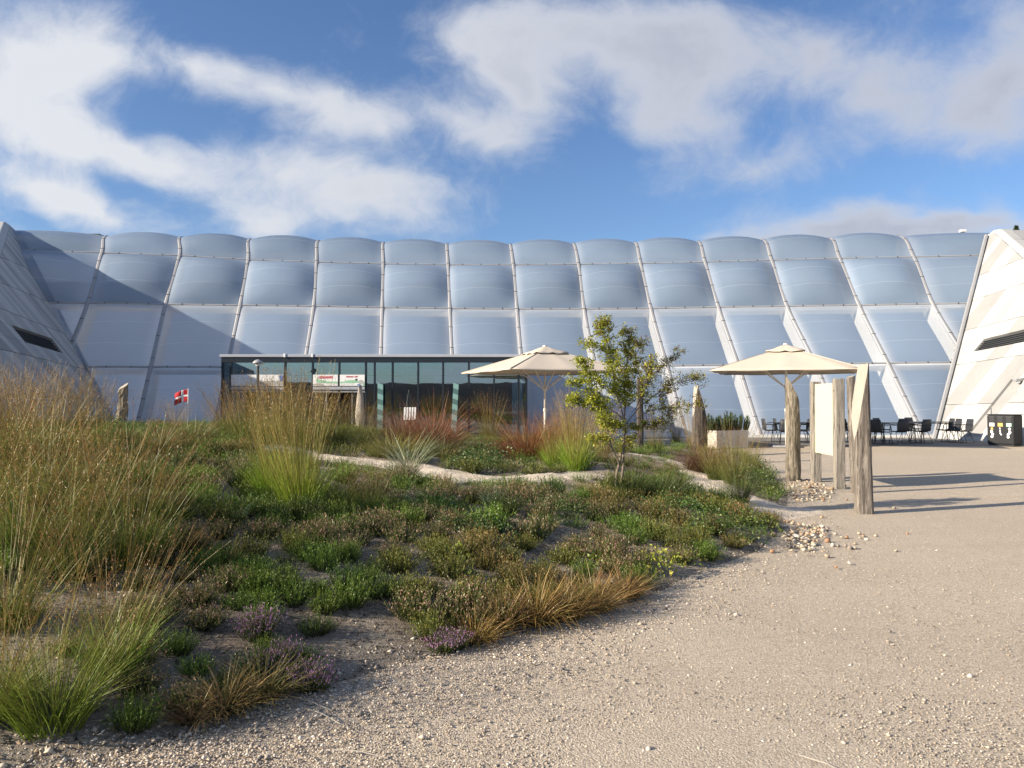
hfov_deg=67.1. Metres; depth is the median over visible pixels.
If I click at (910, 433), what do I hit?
terrace chair
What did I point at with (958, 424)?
terrace chair
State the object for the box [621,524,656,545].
heather tuft
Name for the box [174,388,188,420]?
danish flag
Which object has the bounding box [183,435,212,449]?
heather tuft
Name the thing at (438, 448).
golden grass
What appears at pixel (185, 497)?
heather tuft
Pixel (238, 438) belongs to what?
heather tuft
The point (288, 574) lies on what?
heather tuft
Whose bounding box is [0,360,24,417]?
tall grass
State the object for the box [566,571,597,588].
heather tuft
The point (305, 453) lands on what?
heather tuft
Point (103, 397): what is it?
tall grass
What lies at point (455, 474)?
sand path
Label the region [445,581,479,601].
yellow seedling
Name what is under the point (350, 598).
heather tuft
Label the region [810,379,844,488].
notice board
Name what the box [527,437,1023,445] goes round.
terrace
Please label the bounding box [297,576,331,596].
heather tuft
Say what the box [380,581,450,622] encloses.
heather tuft
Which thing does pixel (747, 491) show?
tall grass
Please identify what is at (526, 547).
heather tuft
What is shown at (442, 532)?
heather tuft
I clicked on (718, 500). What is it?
heather tuft
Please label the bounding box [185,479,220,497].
heather tuft
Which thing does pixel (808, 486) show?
stone heap
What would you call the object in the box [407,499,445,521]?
heather tuft
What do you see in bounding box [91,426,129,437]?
heather tuft
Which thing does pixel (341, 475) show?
heather tuft
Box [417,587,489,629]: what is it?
heather tuft
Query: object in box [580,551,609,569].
yellow seedling
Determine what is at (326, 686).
heather tuft
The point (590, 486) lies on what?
heather tuft
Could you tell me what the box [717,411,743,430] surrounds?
dwarf pine
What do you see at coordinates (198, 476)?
heather tuft
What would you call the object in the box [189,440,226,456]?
heather tuft
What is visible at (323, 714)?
dry straw
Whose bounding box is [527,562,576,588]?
heather tuft
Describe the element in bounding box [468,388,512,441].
tall grass
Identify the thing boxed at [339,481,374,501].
heather tuft
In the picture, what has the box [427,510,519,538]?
crowberry mat
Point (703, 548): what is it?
heather tuft
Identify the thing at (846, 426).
terrace chair
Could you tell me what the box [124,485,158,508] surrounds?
heather tuft
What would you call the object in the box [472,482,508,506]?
lyme grass
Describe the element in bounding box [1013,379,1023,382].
wall lamp
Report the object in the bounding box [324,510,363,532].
heather tuft
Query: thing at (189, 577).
heather tuft
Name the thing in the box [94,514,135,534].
heather tuft
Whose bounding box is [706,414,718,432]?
dwarf pine
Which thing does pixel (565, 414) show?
tall grass
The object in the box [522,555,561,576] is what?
heather tuft
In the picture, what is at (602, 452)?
tall grass
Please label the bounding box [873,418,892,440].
terrace chair
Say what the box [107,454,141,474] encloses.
heather tuft
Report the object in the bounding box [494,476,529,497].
heather tuft
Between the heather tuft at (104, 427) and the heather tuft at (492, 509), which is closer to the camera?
the heather tuft at (492, 509)
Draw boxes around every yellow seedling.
[436,541,473,561]
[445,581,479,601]
[454,565,492,581]
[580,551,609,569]
[635,544,686,576]
[665,546,707,565]
[699,547,732,560]
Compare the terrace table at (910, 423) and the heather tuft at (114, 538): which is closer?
the heather tuft at (114, 538)
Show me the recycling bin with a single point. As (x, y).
(1004, 429)
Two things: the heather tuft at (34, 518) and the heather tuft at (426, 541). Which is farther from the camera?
the heather tuft at (426, 541)
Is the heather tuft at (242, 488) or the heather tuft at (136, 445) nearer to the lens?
the heather tuft at (242, 488)
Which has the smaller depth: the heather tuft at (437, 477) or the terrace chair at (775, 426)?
the heather tuft at (437, 477)
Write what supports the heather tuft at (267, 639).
on the heath mound
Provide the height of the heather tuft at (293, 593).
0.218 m
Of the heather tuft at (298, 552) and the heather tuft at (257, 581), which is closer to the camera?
the heather tuft at (257, 581)
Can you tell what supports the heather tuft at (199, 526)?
on the heath mound
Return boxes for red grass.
[360,388,495,449]
[364,403,446,443]
[457,403,591,460]
[507,404,597,447]
[665,435,747,473]
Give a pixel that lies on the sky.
(444, 121)
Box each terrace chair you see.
[761,418,778,441]
[772,418,779,440]
[779,419,784,443]
[800,419,809,441]
[845,419,848,441]
[871,419,884,443]
[871,420,892,444]
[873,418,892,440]
[889,420,910,443]
[898,418,919,441]
[903,417,922,439]
[910,419,932,443]
[935,418,955,441]
[942,419,962,442]
[953,419,974,442]
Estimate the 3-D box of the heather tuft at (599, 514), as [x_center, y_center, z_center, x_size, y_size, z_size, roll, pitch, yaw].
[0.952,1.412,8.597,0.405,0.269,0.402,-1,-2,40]
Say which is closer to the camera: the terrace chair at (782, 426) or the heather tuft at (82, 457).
the heather tuft at (82, 457)
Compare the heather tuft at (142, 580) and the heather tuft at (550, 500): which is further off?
the heather tuft at (550, 500)
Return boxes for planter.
[708,429,747,448]
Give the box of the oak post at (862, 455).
[851,363,873,513]
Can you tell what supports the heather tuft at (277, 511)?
on the heath mound
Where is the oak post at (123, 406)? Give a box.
[116,383,127,424]
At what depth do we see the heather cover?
12.41 m
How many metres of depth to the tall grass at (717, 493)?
10.36 m
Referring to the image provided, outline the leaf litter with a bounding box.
[0,445,786,767]
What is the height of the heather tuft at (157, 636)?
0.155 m
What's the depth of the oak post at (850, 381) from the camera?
13.30 m
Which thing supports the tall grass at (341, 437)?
on the heath mound
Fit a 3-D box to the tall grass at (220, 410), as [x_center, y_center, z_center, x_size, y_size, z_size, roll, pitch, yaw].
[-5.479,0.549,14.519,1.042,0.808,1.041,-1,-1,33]
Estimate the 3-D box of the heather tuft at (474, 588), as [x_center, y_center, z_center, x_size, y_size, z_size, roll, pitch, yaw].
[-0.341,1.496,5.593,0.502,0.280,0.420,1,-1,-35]
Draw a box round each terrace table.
[767,422,807,442]
[845,422,885,442]
[875,422,924,443]
[909,421,962,441]
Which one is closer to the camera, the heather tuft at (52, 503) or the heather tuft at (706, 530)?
the heather tuft at (52, 503)
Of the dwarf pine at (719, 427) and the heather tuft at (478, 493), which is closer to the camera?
the heather tuft at (478, 493)
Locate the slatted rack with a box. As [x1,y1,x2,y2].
[403,407,415,426]
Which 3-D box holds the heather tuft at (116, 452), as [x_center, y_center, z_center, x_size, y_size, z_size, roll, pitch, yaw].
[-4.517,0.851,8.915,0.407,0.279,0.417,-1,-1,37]
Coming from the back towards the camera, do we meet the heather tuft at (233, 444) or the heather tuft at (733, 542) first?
the heather tuft at (233, 444)
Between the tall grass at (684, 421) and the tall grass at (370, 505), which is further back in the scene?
the tall grass at (684, 421)
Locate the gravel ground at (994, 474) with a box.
[66,424,1023,767]
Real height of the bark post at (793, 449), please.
2.180 m
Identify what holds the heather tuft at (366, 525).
on the heath mound
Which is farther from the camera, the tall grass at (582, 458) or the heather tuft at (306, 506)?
the tall grass at (582, 458)
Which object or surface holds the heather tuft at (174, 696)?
on the heath mound
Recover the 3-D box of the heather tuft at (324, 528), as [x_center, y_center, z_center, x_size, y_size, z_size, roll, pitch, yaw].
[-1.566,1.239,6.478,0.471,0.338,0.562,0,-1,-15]
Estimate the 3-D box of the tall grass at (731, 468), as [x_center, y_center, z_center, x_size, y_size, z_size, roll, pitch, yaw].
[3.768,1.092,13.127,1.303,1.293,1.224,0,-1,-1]
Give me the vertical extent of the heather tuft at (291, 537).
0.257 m
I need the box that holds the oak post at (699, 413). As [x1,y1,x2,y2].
[692,385,707,450]
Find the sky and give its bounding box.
[0,0,1023,243]
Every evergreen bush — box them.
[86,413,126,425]
[147,444,208,469]
[445,438,536,474]
[730,456,785,496]
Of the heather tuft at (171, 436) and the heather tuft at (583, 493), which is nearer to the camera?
the heather tuft at (583, 493)
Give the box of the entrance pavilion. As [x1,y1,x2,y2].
[220,353,526,439]
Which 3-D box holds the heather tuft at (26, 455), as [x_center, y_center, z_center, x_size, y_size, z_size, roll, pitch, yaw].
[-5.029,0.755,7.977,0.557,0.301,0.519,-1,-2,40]
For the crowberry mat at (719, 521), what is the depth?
8.40 m
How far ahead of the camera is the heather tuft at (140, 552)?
5.55 m
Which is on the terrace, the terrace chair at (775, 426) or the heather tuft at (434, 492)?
the terrace chair at (775, 426)
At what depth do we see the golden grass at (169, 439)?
10.32 m
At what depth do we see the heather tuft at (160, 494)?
7.06 m
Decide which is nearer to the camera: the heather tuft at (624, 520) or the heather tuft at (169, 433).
the heather tuft at (624, 520)
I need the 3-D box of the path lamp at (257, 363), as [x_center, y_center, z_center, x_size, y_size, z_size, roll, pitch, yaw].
[-8.397,0.650,25.492,0.340,2.929,0.340,0,-1,0]
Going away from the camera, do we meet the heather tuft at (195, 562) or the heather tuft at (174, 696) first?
the heather tuft at (174, 696)
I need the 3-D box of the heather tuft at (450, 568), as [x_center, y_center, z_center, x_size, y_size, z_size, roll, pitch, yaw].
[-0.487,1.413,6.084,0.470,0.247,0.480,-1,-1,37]
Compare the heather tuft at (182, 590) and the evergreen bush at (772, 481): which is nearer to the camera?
the heather tuft at (182, 590)
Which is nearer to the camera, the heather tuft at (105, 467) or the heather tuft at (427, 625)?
the heather tuft at (427, 625)
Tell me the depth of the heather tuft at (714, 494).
10.39 m
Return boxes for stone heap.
[742,514,937,567]
[778,477,895,508]
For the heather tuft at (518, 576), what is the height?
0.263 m
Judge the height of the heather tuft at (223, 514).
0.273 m
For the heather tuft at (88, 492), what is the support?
on the heath mound
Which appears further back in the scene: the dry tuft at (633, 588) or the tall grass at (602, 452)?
the tall grass at (602, 452)
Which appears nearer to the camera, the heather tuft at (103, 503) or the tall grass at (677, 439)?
the heather tuft at (103, 503)
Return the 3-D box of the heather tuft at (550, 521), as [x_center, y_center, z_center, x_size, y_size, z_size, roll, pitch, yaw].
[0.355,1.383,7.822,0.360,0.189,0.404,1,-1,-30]
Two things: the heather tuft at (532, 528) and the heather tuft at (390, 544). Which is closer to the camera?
the heather tuft at (390, 544)
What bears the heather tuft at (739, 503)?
on the heath mound
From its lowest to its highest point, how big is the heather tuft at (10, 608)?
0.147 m
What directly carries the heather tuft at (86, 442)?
on the heath mound
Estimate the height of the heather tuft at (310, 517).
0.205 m
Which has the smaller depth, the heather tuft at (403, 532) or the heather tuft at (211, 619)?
the heather tuft at (211, 619)
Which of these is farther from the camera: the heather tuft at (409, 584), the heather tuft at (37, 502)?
the heather tuft at (37, 502)
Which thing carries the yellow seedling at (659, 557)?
on the heath mound
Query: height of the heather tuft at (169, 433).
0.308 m
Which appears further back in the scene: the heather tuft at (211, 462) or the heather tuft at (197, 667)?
the heather tuft at (211, 462)
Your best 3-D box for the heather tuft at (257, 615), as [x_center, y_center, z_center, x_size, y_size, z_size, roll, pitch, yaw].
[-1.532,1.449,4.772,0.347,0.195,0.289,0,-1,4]
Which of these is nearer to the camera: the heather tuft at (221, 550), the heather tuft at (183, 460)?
the heather tuft at (221, 550)
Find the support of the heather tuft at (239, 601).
on the heath mound
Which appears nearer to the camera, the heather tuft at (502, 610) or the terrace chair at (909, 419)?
the heather tuft at (502, 610)
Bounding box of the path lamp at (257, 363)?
[253,359,262,410]
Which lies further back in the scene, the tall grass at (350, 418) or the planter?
the planter
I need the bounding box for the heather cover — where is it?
[0,416,796,574]
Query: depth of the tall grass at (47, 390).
12.79 m
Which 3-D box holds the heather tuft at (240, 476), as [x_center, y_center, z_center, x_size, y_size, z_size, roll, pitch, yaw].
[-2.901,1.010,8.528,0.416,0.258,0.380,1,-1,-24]
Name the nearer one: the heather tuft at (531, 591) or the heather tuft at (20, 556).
the heather tuft at (20, 556)
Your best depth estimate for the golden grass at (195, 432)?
11.22 m
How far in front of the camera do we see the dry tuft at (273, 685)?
4.09 m
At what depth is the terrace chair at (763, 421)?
28.47 m
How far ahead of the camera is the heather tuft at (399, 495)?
8.40 m
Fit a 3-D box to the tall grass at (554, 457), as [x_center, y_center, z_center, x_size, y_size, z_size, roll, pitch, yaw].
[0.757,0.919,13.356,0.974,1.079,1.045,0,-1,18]
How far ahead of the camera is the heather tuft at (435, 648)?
4.89 m
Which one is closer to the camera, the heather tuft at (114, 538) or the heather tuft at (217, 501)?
the heather tuft at (114, 538)
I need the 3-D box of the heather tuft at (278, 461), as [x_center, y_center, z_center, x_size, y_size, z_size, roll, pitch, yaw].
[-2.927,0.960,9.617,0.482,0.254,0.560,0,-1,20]
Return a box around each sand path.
[257,445,605,482]
[628,453,824,518]
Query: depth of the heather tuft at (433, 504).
8.13 m
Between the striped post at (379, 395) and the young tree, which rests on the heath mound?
the young tree
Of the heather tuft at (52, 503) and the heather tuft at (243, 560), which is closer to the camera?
the heather tuft at (243, 560)
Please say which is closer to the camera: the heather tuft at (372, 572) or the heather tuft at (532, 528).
the heather tuft at (372, 572)
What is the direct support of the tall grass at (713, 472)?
on the heath mound
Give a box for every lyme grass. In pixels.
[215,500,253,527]
[363,426,445,478]
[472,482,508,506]
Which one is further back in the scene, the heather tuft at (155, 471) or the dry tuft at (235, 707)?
the heather tuft at (155, 471)
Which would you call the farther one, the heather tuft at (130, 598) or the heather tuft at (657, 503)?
the heather tuft at (657, 503)
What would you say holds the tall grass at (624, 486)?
on the heath mound
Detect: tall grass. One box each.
[0,351,65,430]
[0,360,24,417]
[0,360,81,433]
[0,365,84,460]
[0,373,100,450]
[0,383,143,494]
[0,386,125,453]
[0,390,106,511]
[0,397,227,572]
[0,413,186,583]
[0,449,124,634]
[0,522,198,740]
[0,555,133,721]
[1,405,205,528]
[2,363,112,432]
[36,373,125,431]
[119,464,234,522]
[132,386,158,420]
[157,398,194,429]
[189,372,290,443]
[198,378,261,435]
[200,397,255,432]
[207,373,282,428]
[210,437,276,487]
[223,359,353,512]
[230,369,307,441]
[253,377,317,435]
[262,376,351,443]
[266,382,353,445]
[276,384,364,440]
[294,391,371,445]
[305,443,390,515]
[318,395,380,439]
[330,457,409,513]
[334,400,385,447]
[351,402,395,440]
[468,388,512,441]
[531,409,577,467]
[549,380,611,470]
[549,389,584,444]
[580,401,626,462]
[593,443,672,497]
[609,443,704,500]
[634,403,672,450]
[641,445,719,494]
[660,394,690,442]
[676,407,710,447]
[677,422,748,479]
[689,455,744,502]
[693,413,774,484]
[708,440,778,502]
[730,426,775,469]
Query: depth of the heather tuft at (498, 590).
5.67 m
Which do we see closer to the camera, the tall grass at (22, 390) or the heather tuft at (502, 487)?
the heather tuft at (502, 487)
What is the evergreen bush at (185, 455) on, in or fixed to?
on the heath mound
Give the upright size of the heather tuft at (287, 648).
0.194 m
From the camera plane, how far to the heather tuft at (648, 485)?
10.51 m
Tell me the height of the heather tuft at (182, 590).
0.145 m
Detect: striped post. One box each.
[377,383,382,431]
[451,383,458,433]
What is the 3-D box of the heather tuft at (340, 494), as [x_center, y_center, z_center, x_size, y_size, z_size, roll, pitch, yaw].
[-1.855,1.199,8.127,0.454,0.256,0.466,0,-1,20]
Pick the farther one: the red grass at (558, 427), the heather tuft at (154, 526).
the red grass at (558, 427)
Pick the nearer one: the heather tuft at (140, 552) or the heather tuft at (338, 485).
the heather tuft at (140, 552)
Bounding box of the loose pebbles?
[64,520,1014,766]
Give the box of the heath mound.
[0,427,787,767]
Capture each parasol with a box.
[461,345,630,430]
[710,343,857,447]
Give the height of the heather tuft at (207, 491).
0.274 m
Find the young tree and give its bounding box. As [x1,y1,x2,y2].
[563,312,710,487]
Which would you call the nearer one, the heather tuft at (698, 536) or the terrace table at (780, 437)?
the heather tuft at (698, 536)
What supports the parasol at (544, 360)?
on the gravel ground at (994, 474)
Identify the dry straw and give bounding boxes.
[288,695,331,710]
[304,707,340,723]
[332,749,387,758]
[800,755,835,767]
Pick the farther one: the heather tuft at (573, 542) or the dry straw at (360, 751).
the heather tuft at (573, 542)
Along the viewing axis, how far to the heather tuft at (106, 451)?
9.16 m
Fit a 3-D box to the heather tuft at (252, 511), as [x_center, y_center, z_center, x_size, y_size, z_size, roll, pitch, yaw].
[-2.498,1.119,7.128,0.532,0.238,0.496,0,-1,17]
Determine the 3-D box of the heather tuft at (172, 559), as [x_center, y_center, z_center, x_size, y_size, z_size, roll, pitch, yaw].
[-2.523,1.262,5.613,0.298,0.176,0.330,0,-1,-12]
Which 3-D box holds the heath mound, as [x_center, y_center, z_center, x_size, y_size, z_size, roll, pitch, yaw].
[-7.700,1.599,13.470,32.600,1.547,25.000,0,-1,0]
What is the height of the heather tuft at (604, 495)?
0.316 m
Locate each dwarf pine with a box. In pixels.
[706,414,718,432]
[707,415,729,430]
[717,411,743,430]
[732,413,750,429]
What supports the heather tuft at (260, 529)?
on the heath mound
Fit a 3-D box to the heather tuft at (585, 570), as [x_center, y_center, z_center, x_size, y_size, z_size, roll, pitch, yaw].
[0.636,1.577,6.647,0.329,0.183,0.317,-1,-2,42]
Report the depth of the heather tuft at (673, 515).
8.90 m
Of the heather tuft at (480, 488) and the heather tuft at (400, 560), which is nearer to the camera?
the heather tuft at (400, 560)
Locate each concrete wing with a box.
[0,222,115,421]
[932,229,1023,444]
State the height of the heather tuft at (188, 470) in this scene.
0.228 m
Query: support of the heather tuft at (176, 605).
on the heath mound
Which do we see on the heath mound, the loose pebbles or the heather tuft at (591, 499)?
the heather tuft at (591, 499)
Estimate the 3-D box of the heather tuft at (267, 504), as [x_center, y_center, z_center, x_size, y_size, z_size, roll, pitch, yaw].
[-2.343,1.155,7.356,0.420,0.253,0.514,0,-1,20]
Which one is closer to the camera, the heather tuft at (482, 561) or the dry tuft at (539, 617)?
the dry tuft at (539, 617)
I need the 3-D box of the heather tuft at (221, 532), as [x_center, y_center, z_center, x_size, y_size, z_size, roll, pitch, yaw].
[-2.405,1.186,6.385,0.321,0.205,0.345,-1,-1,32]
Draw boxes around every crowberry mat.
[384,487,466,515]
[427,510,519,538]
[516,490,602,519]
[629,487,725,519]
[679,501,774,545]
[731,507,784,534]
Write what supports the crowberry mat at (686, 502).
on the heath mound
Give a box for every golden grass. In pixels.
[78,419,149,444]
[115,418,197,453]
[149,415,234,444]
[187,435,248,456]
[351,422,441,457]
[414,431,467,456]
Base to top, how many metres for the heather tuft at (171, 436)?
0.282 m
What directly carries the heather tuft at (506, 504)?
on the heath mound
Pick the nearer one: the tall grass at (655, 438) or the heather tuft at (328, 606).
the heather tuft at (328, 606)
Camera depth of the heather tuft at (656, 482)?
10.92 m
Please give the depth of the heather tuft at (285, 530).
6.64 m
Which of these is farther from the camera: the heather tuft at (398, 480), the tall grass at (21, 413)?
the heather tuft at (398, 480)
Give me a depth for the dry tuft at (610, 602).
5.82 m
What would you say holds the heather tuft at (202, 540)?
on the heath mound
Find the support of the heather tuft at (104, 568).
on the heath mound
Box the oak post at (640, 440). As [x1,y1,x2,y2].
[637,377,643,448]
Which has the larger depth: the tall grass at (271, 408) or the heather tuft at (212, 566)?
the tall grass at (271, 408)
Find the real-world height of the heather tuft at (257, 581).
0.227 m
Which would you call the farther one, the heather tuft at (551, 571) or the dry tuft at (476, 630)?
the heather tuft at (551, 571)
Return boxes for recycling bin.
[986,414,1022,445]
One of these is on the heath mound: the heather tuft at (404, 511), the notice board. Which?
the heather tuft at (404, 511)
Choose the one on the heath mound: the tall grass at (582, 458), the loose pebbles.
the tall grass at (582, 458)
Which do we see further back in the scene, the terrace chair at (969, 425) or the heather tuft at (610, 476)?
the terrace chair at (969, 425)
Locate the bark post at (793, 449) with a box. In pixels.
[785,376,800,480]
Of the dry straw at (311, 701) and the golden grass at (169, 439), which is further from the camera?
the golden grass at (169, 439)
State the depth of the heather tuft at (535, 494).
9.20 m
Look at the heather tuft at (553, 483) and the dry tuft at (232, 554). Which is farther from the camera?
the heather tuft at (553, 483)
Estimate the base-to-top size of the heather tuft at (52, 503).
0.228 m
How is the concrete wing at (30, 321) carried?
on the gravel ground at (994, 474)
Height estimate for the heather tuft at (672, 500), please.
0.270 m
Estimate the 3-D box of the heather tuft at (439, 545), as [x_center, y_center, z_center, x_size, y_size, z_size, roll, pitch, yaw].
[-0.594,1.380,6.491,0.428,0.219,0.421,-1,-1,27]
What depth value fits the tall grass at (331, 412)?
14.19 m
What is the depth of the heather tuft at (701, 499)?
9.92 m
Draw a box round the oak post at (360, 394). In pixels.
[355,385,363,428]
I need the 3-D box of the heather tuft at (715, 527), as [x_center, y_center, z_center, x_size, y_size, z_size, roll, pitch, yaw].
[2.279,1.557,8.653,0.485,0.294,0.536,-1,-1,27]
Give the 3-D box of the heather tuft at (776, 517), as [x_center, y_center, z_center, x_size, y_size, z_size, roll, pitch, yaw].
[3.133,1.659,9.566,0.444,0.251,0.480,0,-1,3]
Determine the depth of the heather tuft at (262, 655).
4.28 m
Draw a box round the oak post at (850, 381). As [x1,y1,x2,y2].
[846,375,854,493]
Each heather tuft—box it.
[0,443,54,467]
[0,483,56,509]
[0,498,36,525]
[0,514,29,551]
[0,542,54,570]
[0,545,22,574]
[0,600,30,621]
[1,472,47,492]
[16,507,61,530]
[20,477,82,503]
[24,443,66,458]
[24,450,80,466]
[25,470,77,491]
[28,494,79,519]
[40,630,89,655]
[43,513,103,545]
[49,439,82,456]
[55,539,87,558]
[57,466,109,489]
[60,460,112,479]
[63,452,101,465]
[64,435,99,451]
[64,485,107,502]
[67,493,132,515]
[67,551,122,581]
[79,477,127,503]
[81,524,143,553]
[82,461,119,482]
[90,423,122,434]
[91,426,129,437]
[91,442,126,459]
[93,436,126,451]
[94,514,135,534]
[98,593,179,633]
[98,686,166,736]
[104,447,142,463]
[104,466,138,484]
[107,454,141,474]
[107,637,168,666]
[110,656,172,697]
[112,563,172,592]
[114,442,153,457]
[114,458,168,481]
[115,587,156,611]
[116,538,162,564]
[121,460,184,488]
[121,621,165,646]
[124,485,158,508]
[126,511,167,531]
[132,514,178,539]
[135,526,188,559]
[136,592,187,620]
[140,457,173,474]
[140,675,211,714]
[143,500,178,520]
[145,487,178,504]
[145,488,194,511]
[147,469,188,493]
[148,547,187,569]
[149,627,202,657]
[153,426,185,438]
[155,431,183,444]
[156,580,195,602]
[161,563,201,583]
[171,462,207,481]
[172,448,204,469]
[172,577,225,608]
[172,651,223,677]
[174,517,207,538]
[174,600,234,631]
[176,442,217,460]
[176,479,221,506]
[176,529,219,552]
[178,462,224,485]
[178,545,225,573]
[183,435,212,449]
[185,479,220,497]
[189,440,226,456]
[189,457,228,472]
[189,486,254,519]
[190,472,226,489]
[194,500,250,529]
[195,541,244,562]
[195,561,253,593]
[195,664,249,697]
[196,559,238,578]
[203,447,240,468]
[204,516,239,539]
[206,433,237,446]
[212,493,266,518]
[213,531,278,556]
[214,589,260,610]
[217,437,248,454]
[222,456,257,474]
[223,449,264,469]
[225,432,251,448]
[225,551,280,582]
[225,641,289,680]
[227,478,269,496]
[227,548,268,568]
[228,565,288,595]
[230,609,282,642]
[231,434,265,456]
[234,464,259,483]
[234,597,284,621]
[235,602,289,632]
[236,490,274,504]
[237,516,291,539]
[243,509,296,531]
[243,586,281,605]
[243,643,302,675]
[246,632,284,651]
[247,492,288,516]
[252,634,312,666]
[256,502,293,521]
[259,454,291,468]
[261,485,285,504]
[264,562,310,592]
[270,574,315,607]
[274,523,318,553]
[276,653,330,693]
[277,446,312,459]
[277,521,315,539]
[279,492,328,522]
[284,533,342,560]
[285,641,323,667]
[288,656,339,693]
[289,455,314,469]
[293,510,333,529]
[293,610,343,636]
[296,538,348,571]
[297,512,353,546]
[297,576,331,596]
[299,587,345,615]
[303,514,345,535]
[311,478,345,498]
[311,496,362,522]
[316,486,355,507]
[321,462,363,484]
[321,559,369,593]
[321,570,382,610]
[323,531,366,553]
[323,535,367,563]
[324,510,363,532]
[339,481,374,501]
[340,506,395,537]
[346,525,374,545]
[350,563,381,581]
[356,570,403,599]
[357,503,406,533]
[360,473,395,499]
[367,543,429,574]
[371,534,413,559]
[374,495,415,516]
[374,567,443,605]
[375,519,424,543]
[379,487,410,504]
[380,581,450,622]
[382,472,417,488]
[386,462,420,483]
[386,502,427,526]
[387,496,417,510]
[400,607,452,641]
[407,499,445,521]
[410,470,442,487]
[411,494,453,513]
[413,531,455,552]
[413,537,461,561]
[414,572,448,596]
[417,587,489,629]
[418,483,454,505]
[418,519,456,538]
[418,546,477,579]
[419,628,460,654]
[426,472,457,490]
[429,573,497,610]
[429,620,476,652]
[433,506,468,529]
[434,478,464,496]
[441,528,494,559]
[444,500,472,515]
[454,455,489,473]
[455,480,494,504]
[455,572,497,591]
[456,518,496,535]
[458,482,493,500]
[460,524,515,550]
[463,543,508,570]
[468,500,516,532]
[469,587,536,629]
[477,577,524,607]
[478,492,529,516]
[483,561,544,593]
[487,541,524,562]
[487,552,534,579]
[488,488,526,508]
[490,485,514,500]
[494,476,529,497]
[495,472,530,491]
[505,508,562,542]
[506,531,542,550]
[513,584,555,607]
[514,481,552,502]
[521,497,559,521]
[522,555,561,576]
[524,579,563,594]
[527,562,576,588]
[530,473,573,495]
[532,511,567,530]
[539,491,577,510]
[542,541,584,565]
[556,533,587,556]
[559,491,579,507]
[564,582,607,602]
[566,558,600,577]
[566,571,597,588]
[568,486,596,504]
[574,481,608,497]
[576,497,609,512]
[578,533,631,563]
[580,499,614,522]
[581,521,613,540]
[584,485,623,507]
[593,529,638,552]
[595,469,635,489]
[595,550,637,574]
[597,495,634,519]
[599,471,638,489]
[603,485,631,501]
[605,510,649,534]
[612,509,641,524]
[615,560,667,588]
[616,545,658,571]
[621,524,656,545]
[624,472,652,490]
[630,480,658,494]
[630,515,676,540]
[634,494,670,518]
[636,517,665,531]
[640,477,667,490]
[654,488,697,507]
[654,529,692,549]
[658,506,697,526]
[665,542,699,564]
[673,481,706,497]
[676,526,713,545]
[682,521,714,537]
[685,537,727,561]
[686,491,722,508]
[692,486,732,504]
[694,510,736,535]
[695,494,737,514]
[719,532,749,548]
[722,498,768,526]
[755,509,782,527]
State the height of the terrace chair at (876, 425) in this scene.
0.868 m
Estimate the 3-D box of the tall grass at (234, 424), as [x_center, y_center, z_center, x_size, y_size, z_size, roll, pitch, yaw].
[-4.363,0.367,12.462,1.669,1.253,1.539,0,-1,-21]
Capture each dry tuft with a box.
[146,682,237,734]
[152,521,220,557]
[155,655,286,737]
[176,534,263,574]
[191,637,331,727]
[441,602,522,657]
[454,579,545,636]
[483,565,602,638]
[508,561,619,629]
[543,560,652,624]
[587,560,666,605]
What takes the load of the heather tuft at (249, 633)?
on the heath mound
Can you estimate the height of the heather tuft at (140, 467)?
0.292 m
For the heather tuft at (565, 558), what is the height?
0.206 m
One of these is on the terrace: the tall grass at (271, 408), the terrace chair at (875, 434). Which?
the terrace chair at (875, 434)
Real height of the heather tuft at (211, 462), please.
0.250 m
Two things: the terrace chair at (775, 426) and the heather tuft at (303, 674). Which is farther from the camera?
the terrace chair at (775, 426)
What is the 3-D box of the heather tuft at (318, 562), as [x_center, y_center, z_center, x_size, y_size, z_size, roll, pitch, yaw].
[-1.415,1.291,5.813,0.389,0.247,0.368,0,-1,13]
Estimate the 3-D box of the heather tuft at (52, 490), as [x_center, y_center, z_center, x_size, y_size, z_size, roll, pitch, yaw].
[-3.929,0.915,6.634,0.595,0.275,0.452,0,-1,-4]
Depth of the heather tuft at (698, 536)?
8.02 m
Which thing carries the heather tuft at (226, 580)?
on the heath mound
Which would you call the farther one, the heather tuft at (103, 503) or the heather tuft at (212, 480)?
the heather tuft at (212, 480)
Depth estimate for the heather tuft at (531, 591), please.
5.70 m
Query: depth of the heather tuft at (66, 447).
8.86 m

